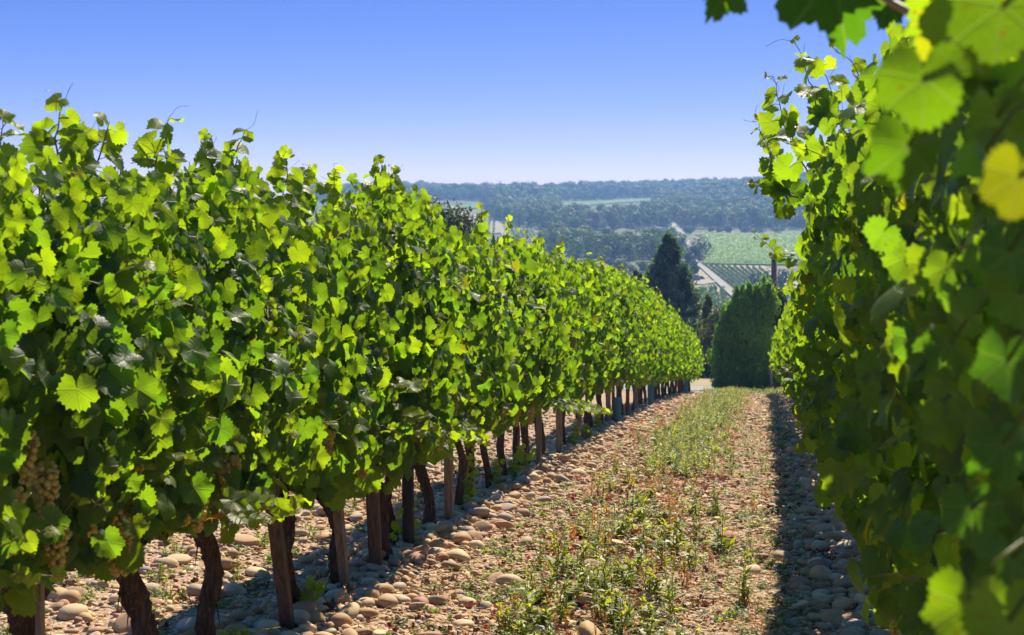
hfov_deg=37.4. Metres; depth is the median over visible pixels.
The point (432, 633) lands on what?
cobble
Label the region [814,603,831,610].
cobble
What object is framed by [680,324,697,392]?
grape vine
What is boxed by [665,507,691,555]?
green weed
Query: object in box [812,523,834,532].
cobble
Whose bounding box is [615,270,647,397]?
grape vine
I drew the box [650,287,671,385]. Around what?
grape vine
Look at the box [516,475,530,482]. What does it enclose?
cobble
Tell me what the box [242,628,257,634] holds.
cobble
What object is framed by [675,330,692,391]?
grape vine
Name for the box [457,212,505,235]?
bare field
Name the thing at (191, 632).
cobble
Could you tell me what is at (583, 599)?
cobble
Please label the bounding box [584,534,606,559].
green weed
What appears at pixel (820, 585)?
cobble
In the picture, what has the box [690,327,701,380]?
grape vine
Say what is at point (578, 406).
grape vine
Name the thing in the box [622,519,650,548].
green weed
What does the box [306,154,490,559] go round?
grape vine
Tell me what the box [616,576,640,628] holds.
green weed
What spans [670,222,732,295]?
farm track
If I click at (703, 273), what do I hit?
soil
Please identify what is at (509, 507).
cobble
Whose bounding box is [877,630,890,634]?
cobble
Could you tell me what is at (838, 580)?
cobble
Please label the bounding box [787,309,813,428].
grape vine
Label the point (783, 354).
grape vine
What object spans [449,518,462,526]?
cobble
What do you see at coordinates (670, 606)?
green weed
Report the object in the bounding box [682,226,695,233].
round tree
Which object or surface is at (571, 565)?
green weed
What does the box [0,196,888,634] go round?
ground
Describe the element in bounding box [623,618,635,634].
dry weed
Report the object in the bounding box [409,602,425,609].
cobble
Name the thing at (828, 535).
cobble
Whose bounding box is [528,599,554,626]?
green weed
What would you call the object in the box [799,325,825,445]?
grape vine
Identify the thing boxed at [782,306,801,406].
grape vine
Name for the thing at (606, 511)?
dry weed
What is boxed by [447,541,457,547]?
cobble
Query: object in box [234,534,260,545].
cobble
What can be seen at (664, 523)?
green weed
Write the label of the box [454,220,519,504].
grape vine
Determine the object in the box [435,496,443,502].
cobble
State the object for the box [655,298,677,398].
grape vine
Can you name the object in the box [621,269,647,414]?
grape vine
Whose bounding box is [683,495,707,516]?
green weed
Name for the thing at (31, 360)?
grape vine
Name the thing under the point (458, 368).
grape vine
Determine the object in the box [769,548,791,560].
cobble
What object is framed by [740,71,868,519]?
grape vine
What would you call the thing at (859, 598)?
cobble
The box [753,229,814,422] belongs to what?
grape vine
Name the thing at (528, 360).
grape vine
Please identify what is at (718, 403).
grass
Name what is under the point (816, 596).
cobble
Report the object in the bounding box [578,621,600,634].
cobble
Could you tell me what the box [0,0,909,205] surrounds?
sky
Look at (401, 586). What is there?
cobble
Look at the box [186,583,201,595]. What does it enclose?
cobble
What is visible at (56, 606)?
cobble
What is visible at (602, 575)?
green weed
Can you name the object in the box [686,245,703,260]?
broadleaf tree
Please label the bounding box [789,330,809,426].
grape vine
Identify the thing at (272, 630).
cobble
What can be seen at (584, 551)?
green weed
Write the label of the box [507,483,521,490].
cobble
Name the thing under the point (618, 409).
vine guard
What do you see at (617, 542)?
cobble
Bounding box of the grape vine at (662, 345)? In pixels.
[640,289,664,403]
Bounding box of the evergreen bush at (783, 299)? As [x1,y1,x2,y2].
[758,280,787,369]
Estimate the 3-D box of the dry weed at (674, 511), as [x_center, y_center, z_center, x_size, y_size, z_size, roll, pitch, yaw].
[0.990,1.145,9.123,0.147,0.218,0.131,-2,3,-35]
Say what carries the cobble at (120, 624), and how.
on the ground at (692, 236)
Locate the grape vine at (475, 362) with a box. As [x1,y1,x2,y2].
[414,194,503,524]
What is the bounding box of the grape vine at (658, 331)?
[638,275,665,404]
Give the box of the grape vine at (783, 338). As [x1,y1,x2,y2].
[780,311,793,377]
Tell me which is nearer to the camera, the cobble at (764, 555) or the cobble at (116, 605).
the cobble at (116, 605)
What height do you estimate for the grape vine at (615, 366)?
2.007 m
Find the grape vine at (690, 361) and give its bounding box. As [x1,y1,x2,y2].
[676,322,695,390]
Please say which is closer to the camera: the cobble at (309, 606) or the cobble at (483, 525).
the cobble at (309, 606)
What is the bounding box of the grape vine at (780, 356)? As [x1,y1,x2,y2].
[779,322,786,377]
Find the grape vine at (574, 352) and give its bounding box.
[532,237,585,456]
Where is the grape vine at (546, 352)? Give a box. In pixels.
[495,214,556,476]
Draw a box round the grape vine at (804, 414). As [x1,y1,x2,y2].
[793,264,823,439]
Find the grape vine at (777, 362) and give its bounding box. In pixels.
[775,333,793,397]
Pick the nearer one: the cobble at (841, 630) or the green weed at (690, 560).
the cobble at (841, 630)
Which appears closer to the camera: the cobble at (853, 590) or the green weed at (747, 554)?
the cobble at (853, 590)
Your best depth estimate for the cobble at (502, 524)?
8.97 m
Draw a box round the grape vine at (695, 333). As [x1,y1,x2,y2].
[683,329,701,391]
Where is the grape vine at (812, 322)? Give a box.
[793,128,904,616]
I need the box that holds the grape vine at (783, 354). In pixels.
[780,284,796,397]
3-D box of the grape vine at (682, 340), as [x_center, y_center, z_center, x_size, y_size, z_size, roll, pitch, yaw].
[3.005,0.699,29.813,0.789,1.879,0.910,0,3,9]
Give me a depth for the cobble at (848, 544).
8.05 m
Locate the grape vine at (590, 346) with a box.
[550,254,605,444]
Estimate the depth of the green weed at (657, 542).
7.82 m
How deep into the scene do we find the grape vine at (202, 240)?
4.76 m
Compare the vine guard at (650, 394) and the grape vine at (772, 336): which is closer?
the vine guard at (650, 394)
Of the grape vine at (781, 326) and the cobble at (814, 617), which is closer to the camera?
the cobble at (814, 617)
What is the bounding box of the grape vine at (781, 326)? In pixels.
[772,310,784,378]
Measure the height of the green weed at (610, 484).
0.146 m
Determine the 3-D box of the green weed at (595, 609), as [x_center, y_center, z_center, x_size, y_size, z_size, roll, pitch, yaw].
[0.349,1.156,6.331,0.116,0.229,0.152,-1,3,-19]
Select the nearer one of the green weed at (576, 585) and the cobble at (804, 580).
the green weed at (576, 585)
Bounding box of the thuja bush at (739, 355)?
[707,271,781,390]
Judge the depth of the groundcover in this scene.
7.93 m
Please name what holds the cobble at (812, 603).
on the ground at (692, 236)
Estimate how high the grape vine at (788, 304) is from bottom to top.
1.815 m
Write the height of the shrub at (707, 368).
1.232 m
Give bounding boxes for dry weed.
[541,570,567,609]
[545,521,562,555]
[550,601,569,633]
[568,515,585,546]
[591,609,608,634]
[599,537,610,579]
[602,501,611,516]
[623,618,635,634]
[654,550,665,574]
[668,491,685,519]
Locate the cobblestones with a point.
(480, 498)
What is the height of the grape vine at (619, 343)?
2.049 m
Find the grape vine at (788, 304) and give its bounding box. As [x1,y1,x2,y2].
[781,297,791,382]
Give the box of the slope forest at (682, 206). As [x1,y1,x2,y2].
[482,186,809,230]
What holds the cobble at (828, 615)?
on the ground at (692, 236)
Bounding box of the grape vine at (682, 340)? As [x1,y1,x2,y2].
[663,305,683,396]
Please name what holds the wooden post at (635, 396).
on the ground at (692, 236)
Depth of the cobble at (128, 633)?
5.78 m
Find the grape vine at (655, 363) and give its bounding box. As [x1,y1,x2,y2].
[623,280,659,394]
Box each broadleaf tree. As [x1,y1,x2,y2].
[429,192,475,238]
[487,199,500,219]
[511,204,527,226]
[576,234,592,256]
[605,238,625,259]
[683,251,696,264]
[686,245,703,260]
[687,234,713,259]
[688,259,699,273]
[697,300,727,354]
[744,271,762,287]
[758,267,782,286]
[777,269,794,295]
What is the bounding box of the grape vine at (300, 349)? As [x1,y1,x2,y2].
[132,111,346,634]
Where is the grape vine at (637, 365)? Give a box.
[617,263,650,398]
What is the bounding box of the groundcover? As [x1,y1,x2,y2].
[0,393,817,634]
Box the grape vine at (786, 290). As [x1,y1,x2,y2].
[774,285,804,407]
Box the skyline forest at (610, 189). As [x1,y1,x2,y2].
[309,169,815,201]
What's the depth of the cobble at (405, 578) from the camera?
7.01 m
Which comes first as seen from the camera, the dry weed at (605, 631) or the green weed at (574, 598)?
the dry weed at (605, 631)
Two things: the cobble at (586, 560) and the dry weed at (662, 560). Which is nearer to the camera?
the dry weed at (662, 560)
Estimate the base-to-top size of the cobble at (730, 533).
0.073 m
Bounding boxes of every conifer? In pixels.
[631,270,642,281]
[641,231,704,331]
[695,293,713,337]
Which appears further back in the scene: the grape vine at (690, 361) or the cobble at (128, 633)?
the grape vine at (690, 361)
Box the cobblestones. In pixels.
[0,391,903,634]
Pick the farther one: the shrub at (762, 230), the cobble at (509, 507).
the shrub at (762, 230)
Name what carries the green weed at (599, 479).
on the ground at (692, 236)
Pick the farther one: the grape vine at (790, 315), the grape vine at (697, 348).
the grape vine at (697, 348)
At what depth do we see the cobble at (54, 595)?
6.73 m
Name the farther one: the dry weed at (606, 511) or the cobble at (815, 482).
the cobble at (815, 482)
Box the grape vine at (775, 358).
[769,330,794,400]
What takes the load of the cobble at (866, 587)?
on the ground at (692, 236)
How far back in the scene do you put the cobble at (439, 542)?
7.95 m
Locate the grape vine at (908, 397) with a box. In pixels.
[833,61,1018,609]
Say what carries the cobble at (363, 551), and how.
on the ground at (692, 236)
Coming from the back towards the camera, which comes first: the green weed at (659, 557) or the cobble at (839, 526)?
the cobble at (839, 526)
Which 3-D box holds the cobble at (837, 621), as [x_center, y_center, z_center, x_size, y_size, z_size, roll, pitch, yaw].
[1.387,1.246,6.179,0.161,0.081,0.115,0,3,9]
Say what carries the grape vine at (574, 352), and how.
on the ground at (692, 236)
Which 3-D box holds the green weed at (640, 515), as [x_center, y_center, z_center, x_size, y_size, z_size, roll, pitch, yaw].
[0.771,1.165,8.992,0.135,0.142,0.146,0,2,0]
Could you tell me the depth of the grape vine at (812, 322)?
5.86 m
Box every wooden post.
[35,475,44,634]
[266,473,294,629]
[320,370,350,590]
[366,453,382,564]
[402,464,413,546]
[444,447,453,519]
[536,411,541,463]
[556,408,561,452]
[577,339,581,440]
[607,388,610,421]
[612,385,614,420]
[626,384,629,415]
[634,381,637,409]
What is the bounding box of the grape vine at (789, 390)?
[780,321,802,422]
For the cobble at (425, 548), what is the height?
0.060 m
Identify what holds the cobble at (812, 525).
on the ground at (692, 236)
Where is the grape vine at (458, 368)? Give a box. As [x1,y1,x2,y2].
[384,184,466,544]
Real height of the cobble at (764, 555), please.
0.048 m
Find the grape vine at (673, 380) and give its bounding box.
[664,308,684,395]
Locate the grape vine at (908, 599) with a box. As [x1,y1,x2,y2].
[818,20,945,634]
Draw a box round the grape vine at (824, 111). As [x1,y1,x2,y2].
[765,35,903,628]
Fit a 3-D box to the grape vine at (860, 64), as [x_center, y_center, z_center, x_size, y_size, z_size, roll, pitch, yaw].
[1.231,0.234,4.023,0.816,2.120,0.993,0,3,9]
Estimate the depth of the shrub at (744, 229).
603.25 m
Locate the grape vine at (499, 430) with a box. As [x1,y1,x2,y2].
[456,202,526,496]
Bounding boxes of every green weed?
[487,597,524,634]
[505,579,538,617]
[508,610,534,634]
[515,586,561,630]
[516,558,542,603]
[528,526,549,565]
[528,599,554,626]
[531,584,551,604]
[534,615,554,634]
[539,522,573,577]
[541,562,560,602]
[549,570,577,626]
[554,570,583,604]
[558,580,577,601]
[560,553,582,577]
[565,530,595,582]
[572,521,583,535]
[573,561,600,593]
[578,509,591,538]
[584,502,611,541]
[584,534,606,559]
[585,543,624,596]
[586,566,603,618]
[588,468,607,498]
[591,581,620,625]
[592,565,611,589]
[594,524,615,573]
[603,590,639,634]
[605,473,617,490]
[605,504,623,538]
[605,559,638,582]
[606,556,638,586]
[607,590,635,627]
[610,515,631,536]
[613,474,638,513]
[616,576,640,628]
[621,510,639,530]
[621,535,649,578]
[622,463,641,483]
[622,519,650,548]
[625,484,646,506]
[633,550,654,590]
[634,465,640,474]
[634,502,650,523]
[634,566,678,598]
[635,592,670,629]
[637,490,647,503]
[638,608,659,634]
[639,520,661,557]
[641,517,656,539]
[642,484,657,498]
[645,453,661,476]
[649,526,672,567]
[651,422,660,445]
[651,518,687,544]
[653,507,669,522]
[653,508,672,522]
[659,556,686,617]
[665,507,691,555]
[666,428,675,443]
[672,546,700,571]
[673,446,692,461]
[679,453,693,478]
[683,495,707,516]
[687,514,712,540]
[688,471,696,490]
[702,516,736,555]
[705,480,724,513]
[729,555,757,603]
[739,545,758,565]
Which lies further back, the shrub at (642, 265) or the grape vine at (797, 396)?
the shrub at (642, 265)
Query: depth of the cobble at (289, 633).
5.77 m
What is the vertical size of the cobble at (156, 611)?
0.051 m
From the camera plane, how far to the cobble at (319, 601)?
6.33 m
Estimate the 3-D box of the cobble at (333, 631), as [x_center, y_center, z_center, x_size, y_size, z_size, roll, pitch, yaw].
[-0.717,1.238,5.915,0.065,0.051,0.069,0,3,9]
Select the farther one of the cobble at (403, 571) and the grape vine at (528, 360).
the grape vine at (528, 360)
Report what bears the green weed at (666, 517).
on the ground at (692, 236)
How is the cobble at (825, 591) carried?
on the ground at (692, 236)
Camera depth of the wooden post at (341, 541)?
6.71 m
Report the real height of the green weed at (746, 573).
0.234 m
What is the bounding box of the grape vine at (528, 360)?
[479,232,545,487]
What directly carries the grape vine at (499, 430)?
on the ground at (692, 236)
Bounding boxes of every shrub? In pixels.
[604,257,614,265]
[610,259,626,269]
[625,264,637,273]
[636,261,648,271]
[698,355,713,377]
[716,227,724,231]
[725,226,732,231]
[738,227,753,232]
[752,229,766,232]
[770,228,784,233]
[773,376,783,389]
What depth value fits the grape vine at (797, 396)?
10.07 m
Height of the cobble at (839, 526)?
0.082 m
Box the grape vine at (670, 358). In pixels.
[655,286,679,385]
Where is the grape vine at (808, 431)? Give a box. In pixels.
[769,280,819,458]
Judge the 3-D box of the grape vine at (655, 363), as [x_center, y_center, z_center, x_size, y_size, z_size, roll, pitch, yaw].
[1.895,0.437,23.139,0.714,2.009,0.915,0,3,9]
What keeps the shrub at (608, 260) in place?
on the ground at (692, 236)
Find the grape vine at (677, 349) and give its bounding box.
[660,302,681,397]
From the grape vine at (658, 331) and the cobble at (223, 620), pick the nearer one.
the cobble at (223, 620)
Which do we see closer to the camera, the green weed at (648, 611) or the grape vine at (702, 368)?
the green weed at (648, 611)
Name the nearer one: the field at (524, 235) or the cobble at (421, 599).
the cobble at (421, 599)
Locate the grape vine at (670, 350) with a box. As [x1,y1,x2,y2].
[654,295,673,396]
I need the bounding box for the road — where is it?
[611,384,713,390]
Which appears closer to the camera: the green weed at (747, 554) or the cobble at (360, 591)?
the cobble at (360, 591)
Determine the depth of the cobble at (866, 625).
6.09 m
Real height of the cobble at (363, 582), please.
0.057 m
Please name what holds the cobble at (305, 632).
on the ground at (692, 236)
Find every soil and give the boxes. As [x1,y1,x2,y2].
[694,266,729,311]
[708,265,797,289]
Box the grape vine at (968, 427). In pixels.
[704,0,1023,634]
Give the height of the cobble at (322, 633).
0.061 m
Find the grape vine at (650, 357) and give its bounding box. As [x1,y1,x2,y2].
[625,279,656,410]
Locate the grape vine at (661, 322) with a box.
[643,288,666,402]
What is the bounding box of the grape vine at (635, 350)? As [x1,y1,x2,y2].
[591,264,644,383]
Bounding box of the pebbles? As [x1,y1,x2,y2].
[0,392,839,634]
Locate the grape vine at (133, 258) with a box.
[0,81,240,634]
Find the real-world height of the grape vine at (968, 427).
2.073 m
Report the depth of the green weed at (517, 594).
6.36 m
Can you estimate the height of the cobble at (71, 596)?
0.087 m
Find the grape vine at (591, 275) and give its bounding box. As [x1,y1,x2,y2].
[566,251,621,436]
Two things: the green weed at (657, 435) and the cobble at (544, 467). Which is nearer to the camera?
the cobble at (544, 467)
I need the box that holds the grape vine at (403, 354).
[278,173,444,583]
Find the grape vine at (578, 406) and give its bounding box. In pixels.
[520,229,611,463]
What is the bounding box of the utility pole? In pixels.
[771,260,776,283]
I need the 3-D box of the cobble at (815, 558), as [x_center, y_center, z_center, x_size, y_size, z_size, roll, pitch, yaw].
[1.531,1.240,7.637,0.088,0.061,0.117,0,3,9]
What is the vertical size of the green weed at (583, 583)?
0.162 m
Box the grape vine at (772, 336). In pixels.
[771,329,778,378]
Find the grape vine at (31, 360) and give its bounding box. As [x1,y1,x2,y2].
[0,108,178,617]
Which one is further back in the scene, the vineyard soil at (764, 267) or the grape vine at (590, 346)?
the vineyard soil at (764, 267)
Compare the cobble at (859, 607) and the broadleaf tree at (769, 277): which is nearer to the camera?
the cobble at (859, 607)
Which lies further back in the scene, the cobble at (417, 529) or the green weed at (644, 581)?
the cobble at (417, 529)
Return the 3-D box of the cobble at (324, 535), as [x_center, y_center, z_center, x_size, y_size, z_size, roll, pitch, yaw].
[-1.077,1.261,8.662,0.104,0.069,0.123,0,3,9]
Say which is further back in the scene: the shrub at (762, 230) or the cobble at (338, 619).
the shrub at (762, 230)
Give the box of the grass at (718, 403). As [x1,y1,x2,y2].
[0,385,813,634]
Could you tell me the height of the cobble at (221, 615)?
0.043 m
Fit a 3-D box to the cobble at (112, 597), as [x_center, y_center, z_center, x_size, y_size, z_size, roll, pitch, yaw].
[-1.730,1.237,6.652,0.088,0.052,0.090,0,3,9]
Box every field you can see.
[446,204,475,208]
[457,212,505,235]
[513,228,536,240]
[562,198,648,204]
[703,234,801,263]
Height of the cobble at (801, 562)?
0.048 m
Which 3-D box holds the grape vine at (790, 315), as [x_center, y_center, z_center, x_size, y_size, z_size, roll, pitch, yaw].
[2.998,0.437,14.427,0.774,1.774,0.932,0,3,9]
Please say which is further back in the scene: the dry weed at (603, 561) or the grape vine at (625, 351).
the grape vine at (625, 351)
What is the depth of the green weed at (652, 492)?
10.16 m
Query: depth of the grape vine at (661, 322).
25.08 m
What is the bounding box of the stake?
[769,368,772,389]
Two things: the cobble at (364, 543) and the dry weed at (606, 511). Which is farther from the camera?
the dry weed at (606, 511)
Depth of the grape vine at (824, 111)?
4.72 m
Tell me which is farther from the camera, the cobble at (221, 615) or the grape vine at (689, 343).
the grape vine at (689, 343)
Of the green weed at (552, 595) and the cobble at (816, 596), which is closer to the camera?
the green weed at (552, 595)
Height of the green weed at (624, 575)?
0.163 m
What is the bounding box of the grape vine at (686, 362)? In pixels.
[667,310,688,395]
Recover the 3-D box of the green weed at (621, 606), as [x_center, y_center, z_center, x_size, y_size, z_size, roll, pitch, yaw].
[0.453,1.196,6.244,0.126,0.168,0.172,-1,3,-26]
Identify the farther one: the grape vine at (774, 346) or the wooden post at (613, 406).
the grape vine at (774, 346)
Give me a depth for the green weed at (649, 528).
8.31 m
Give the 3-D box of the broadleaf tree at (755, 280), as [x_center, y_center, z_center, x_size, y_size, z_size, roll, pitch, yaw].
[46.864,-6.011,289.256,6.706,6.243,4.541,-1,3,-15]
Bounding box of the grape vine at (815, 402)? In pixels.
[787,242,834,496]
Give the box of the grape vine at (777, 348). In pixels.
[774,300,799,406]
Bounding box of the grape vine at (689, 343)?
[672,308,690,393]
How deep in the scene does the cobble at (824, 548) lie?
8.09 m
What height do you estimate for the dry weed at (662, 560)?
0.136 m
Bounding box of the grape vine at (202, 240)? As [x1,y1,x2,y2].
[45,105,311,634]
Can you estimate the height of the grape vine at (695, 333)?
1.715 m
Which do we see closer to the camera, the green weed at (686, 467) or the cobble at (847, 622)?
the cobble at (847, 622)
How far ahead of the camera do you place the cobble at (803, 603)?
6.56 m
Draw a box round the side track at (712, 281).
[691,280,715,283]
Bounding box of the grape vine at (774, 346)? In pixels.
[768,345,792,398]
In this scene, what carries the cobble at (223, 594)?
on the ground at (692, 236)
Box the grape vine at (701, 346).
[688,332,702,390]
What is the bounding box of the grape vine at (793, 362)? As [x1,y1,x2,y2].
[789,332,797,379]
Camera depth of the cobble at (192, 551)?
7.96 m
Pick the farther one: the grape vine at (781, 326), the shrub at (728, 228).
the shrub at (728, 228)
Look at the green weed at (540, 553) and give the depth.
7.72 m
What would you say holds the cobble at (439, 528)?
on the ground at (692, 236)
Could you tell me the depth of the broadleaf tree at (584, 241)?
422.82 m
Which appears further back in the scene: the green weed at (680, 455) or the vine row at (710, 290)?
the vine row at (710, 290)
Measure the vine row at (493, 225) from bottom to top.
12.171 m
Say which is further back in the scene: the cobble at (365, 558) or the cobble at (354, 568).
the cobble at (365, 558)
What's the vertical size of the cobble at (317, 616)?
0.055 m
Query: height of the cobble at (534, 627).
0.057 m
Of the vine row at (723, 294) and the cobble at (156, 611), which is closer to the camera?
the cobble at (156, 611)
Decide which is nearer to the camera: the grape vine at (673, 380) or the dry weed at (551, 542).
the dry weed at (551, 542)
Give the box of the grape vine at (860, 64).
[824,22,926,634]
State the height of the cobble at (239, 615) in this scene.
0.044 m
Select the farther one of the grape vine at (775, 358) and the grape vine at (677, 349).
the grape vine at (677, 349)
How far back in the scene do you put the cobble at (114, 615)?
6.19 m
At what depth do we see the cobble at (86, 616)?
6.17 m
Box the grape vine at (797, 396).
[793,311,814,426]
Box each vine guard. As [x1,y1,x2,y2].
[615,396,620,421]
[647,379,653,405]
[684,379,687,393]
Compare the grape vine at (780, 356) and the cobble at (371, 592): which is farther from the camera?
the grape vine at (780, 356)
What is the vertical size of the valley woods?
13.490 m
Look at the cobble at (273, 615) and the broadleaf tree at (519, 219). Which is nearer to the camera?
the cobble at (273, 615)
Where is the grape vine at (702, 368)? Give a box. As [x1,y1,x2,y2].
[688,351,706,390]
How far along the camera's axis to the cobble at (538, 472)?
11.64 m
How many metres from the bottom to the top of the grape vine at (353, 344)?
1.972 m
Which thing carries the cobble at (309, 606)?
on the ground at (692, 236)
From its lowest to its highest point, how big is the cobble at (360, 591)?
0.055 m
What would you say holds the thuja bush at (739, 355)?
on the ground at (692, 236)
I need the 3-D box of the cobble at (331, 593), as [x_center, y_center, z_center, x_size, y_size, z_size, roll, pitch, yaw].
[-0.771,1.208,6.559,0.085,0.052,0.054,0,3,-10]
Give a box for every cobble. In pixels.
[46,587,66,599]
[48,602,66,610]
[57,590,81,602]
[58,603,88,619]
[65,586,89,596]
[78,612,93,621]
[87,626,102,634]
[89,631,101,634]
[108,618,115,626]
[109,593,119,602]
[112,613,121,617]
[113,612,131,632]
[114,602,123,612]
[120,631,131,634]
[145,582,162,597]
[150,597,161,605]
[152,608,161,618]
[158,557,178,567]
[167,554,191,564]
[175,617,195,632]
[180,629,195,634]
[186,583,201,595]
[189,549,201,555]
[214,612,230,621]
[214,618,229,623]
[220,589,226,598]
[221,558,240,570]
[224,583,246,593]
[224,623,247,634]
[231,611,255,620]
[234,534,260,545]
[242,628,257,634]
[245,566,269,576]
[252,627,268,633]
[257,619,278,627]
[264,579,274,586]
[265,626,279,634]
[266,601,277,608]
[267,612,279,622]
[281,631,300,634]
[293,601,317,612]
[293,609,310,620]
[295,619,311,626]
[296,583,306,589]
[298,556,318,563]
[298,623,316,632]
[298,630,313,634]
[302,569,316,577]
[309,611,325,623]
[313,631,332,634]
[314,597,325,605]
[315,531,331,541]
[316,506,325,515]
[318,605,328,611]
[322,628,336,634]
[325,589,341,597]
[326,612,351,627]
[334,590,352,605]
[337,604,344,611]
[339,602,359,618]
[341,628,357,634]
[346,535,361,542]
[349,513,362,521]
[349,558,367,567]
[349,567,358,570]
[350,582,357,589]
[350,587,366,595]
[354,627,372,634]
[357,597,374,606]
[358,608,378,616]
[359,566,370,571]
[360,540,367,548]
[360,578,379,585]
[361,548,367,554]
[361,550,385,563]
[363,587,379,598]
[365,572,378,578]
[366,563,389,571]
[366,583,394,593]
[371,630,385,634]
[378,593,397,607]
[387,568,409,574]
[391,547,401,552]
[391,582,406,590]
[392,594,410,602]
[396,541,413,547]
[399,547,412,550]
[401,543,412,547]
[401,575,410,582]
[405,551,426,562]
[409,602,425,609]
[411,596,428,603]
[412,544,429,552]
[414,527,422,530]
[414,535,423,541]
[417,631,441,634]
[422,604,438,610]
[423,530,436,536]
[427,525,447,532]
[428,547,446,553]
[428,595,446,605]
[429,538,447,549]
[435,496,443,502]
[440,521,456,532]
[441,561,460,570]
[446,549,469,562]
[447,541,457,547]
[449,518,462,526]
[452,531,471,543]
[452,619,474,627]
[457,514,471,519]
[458,597,476,605]
[460,526,474,530]
[468,507,489,517]
[468,530,482,540]
[472,520,490,531]
[487,572,502,581]
[488,519,505,523]
[489,494,502,501]
[493,521,514,529]
[494,574,522,585]
[497,512,512,520]
[500,503,514,511]
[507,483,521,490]
[515,606,551,624]
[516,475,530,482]
[518,536,533,545]
[530,543,543,550]
[530,624,545,633]
[531,470,543,474]
[533,463,549,471]
[533,496,551,502]
[555,474,570,482]
[570,468,586,476]
[576,592,600,605]
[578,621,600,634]
[583,559,598,569]
[608,539,624,546]
[635,534,655,549]
[635,591,656,601]
[637,606,671,621]
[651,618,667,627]
[723,531,739,539]
[743,564,760,574]
[754,553,768,559]
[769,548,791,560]
[782,521,796,526]
[789,576,810,585]
[791,600,808,608]
[793,471,809,475]
[794,506,817,514]
[797,559,807,565]
[798,477,811,482]
[798,585,812,590]
[803,480,817,486]
[803,539,814,544]
[805,541,812,550]
[807,557,822,564]
[807,559,830,569]
[807,612,821,622]
[808,522,820,529]
[809,600,824,606]
[810,540,827,550]
[810,565,832,581]
[811,589,830,595]
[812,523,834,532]
[812,582,827,588]
[812,593,830,599]
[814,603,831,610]
[820,545,831,551]
[821,531,834,539]
[821,608,846,622]
[828,573,841,580]
[831,540,856,548]
[832,522,844,530]
[832,546,843,553]
[832,597,851,610]
[832,612,866,626]
[833,575,849,587]
[836,559,847,569]
[836,628,863,634]
[839,630,859,634]
[840,580,853,588]
[840,618,864,628]
[843,549,860,556]
[848,588,864,597]
[848,602,855,609]
[849,626,864,633]
[855,593,867,604]
[855,603,873,611]
[857,609,873,617]
[861,620,869,628]
[863,584,869,594]
[868,617,876,625]
[870,628,882,634]
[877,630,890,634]
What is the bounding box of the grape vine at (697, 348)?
[682,328,699,391]
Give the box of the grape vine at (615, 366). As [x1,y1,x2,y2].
[568,256,623,429]
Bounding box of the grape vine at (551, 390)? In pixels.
[491,228,570,469]
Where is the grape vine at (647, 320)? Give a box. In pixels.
[625,274,652,409]
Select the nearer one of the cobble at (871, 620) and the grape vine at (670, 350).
the cobble at (871, 620)
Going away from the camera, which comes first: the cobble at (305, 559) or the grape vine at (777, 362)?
the cobble at (305, 559)
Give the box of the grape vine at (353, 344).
[265,144,402,603]
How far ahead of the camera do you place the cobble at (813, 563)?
7.48 m
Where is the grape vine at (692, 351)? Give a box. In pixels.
[677,321,695,392]
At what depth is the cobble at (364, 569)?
7.27 m
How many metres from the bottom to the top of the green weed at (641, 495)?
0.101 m
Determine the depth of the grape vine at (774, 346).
29.86 m
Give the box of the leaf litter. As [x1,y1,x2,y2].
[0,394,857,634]
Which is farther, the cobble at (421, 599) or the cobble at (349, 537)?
the cobble at (349, 537)
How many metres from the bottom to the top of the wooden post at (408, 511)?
1.350 m
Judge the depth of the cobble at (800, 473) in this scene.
12.21 m
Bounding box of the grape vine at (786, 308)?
[781,299,795,400]
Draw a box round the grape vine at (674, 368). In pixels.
[657,300,679,397]
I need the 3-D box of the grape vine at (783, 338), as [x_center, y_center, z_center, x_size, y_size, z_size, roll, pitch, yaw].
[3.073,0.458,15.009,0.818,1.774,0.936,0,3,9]
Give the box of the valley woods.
[536,221,689,261]
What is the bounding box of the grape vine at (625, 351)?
[595,262,634,423]
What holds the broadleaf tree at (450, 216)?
on the ground at (692, 236)
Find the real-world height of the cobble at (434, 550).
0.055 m
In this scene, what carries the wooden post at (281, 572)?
on the ground at (692, 236)
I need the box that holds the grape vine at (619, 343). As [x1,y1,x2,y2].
[585,256,631,427]
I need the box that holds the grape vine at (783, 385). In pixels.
[781,293,790,386]
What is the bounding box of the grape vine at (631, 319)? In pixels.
[604,265,641,421]
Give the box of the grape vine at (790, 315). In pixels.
[786,305,801,409]
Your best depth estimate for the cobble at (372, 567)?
7.27 m
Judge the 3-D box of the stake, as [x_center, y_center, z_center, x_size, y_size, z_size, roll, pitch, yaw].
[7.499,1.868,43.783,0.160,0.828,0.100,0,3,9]
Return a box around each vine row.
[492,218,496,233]
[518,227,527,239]
[699,286,704,302]
[702,262,734,287]
[703,286,711,299]
[708,262,740,286]
[708,284,718,309]
[712,283,721,307]
[714,263,742,285]
[719,286,728,304]
[721,263,746,284]
[727,264,753,285]
[733,264,753,282]
[739,265,759,281]
[746,265,760,277]
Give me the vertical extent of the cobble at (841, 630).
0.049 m
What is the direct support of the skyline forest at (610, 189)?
on the ground at (692, 236)
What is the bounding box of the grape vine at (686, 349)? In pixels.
[670,310,691,393]
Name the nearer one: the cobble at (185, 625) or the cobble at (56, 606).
the cobble at (185, 625)

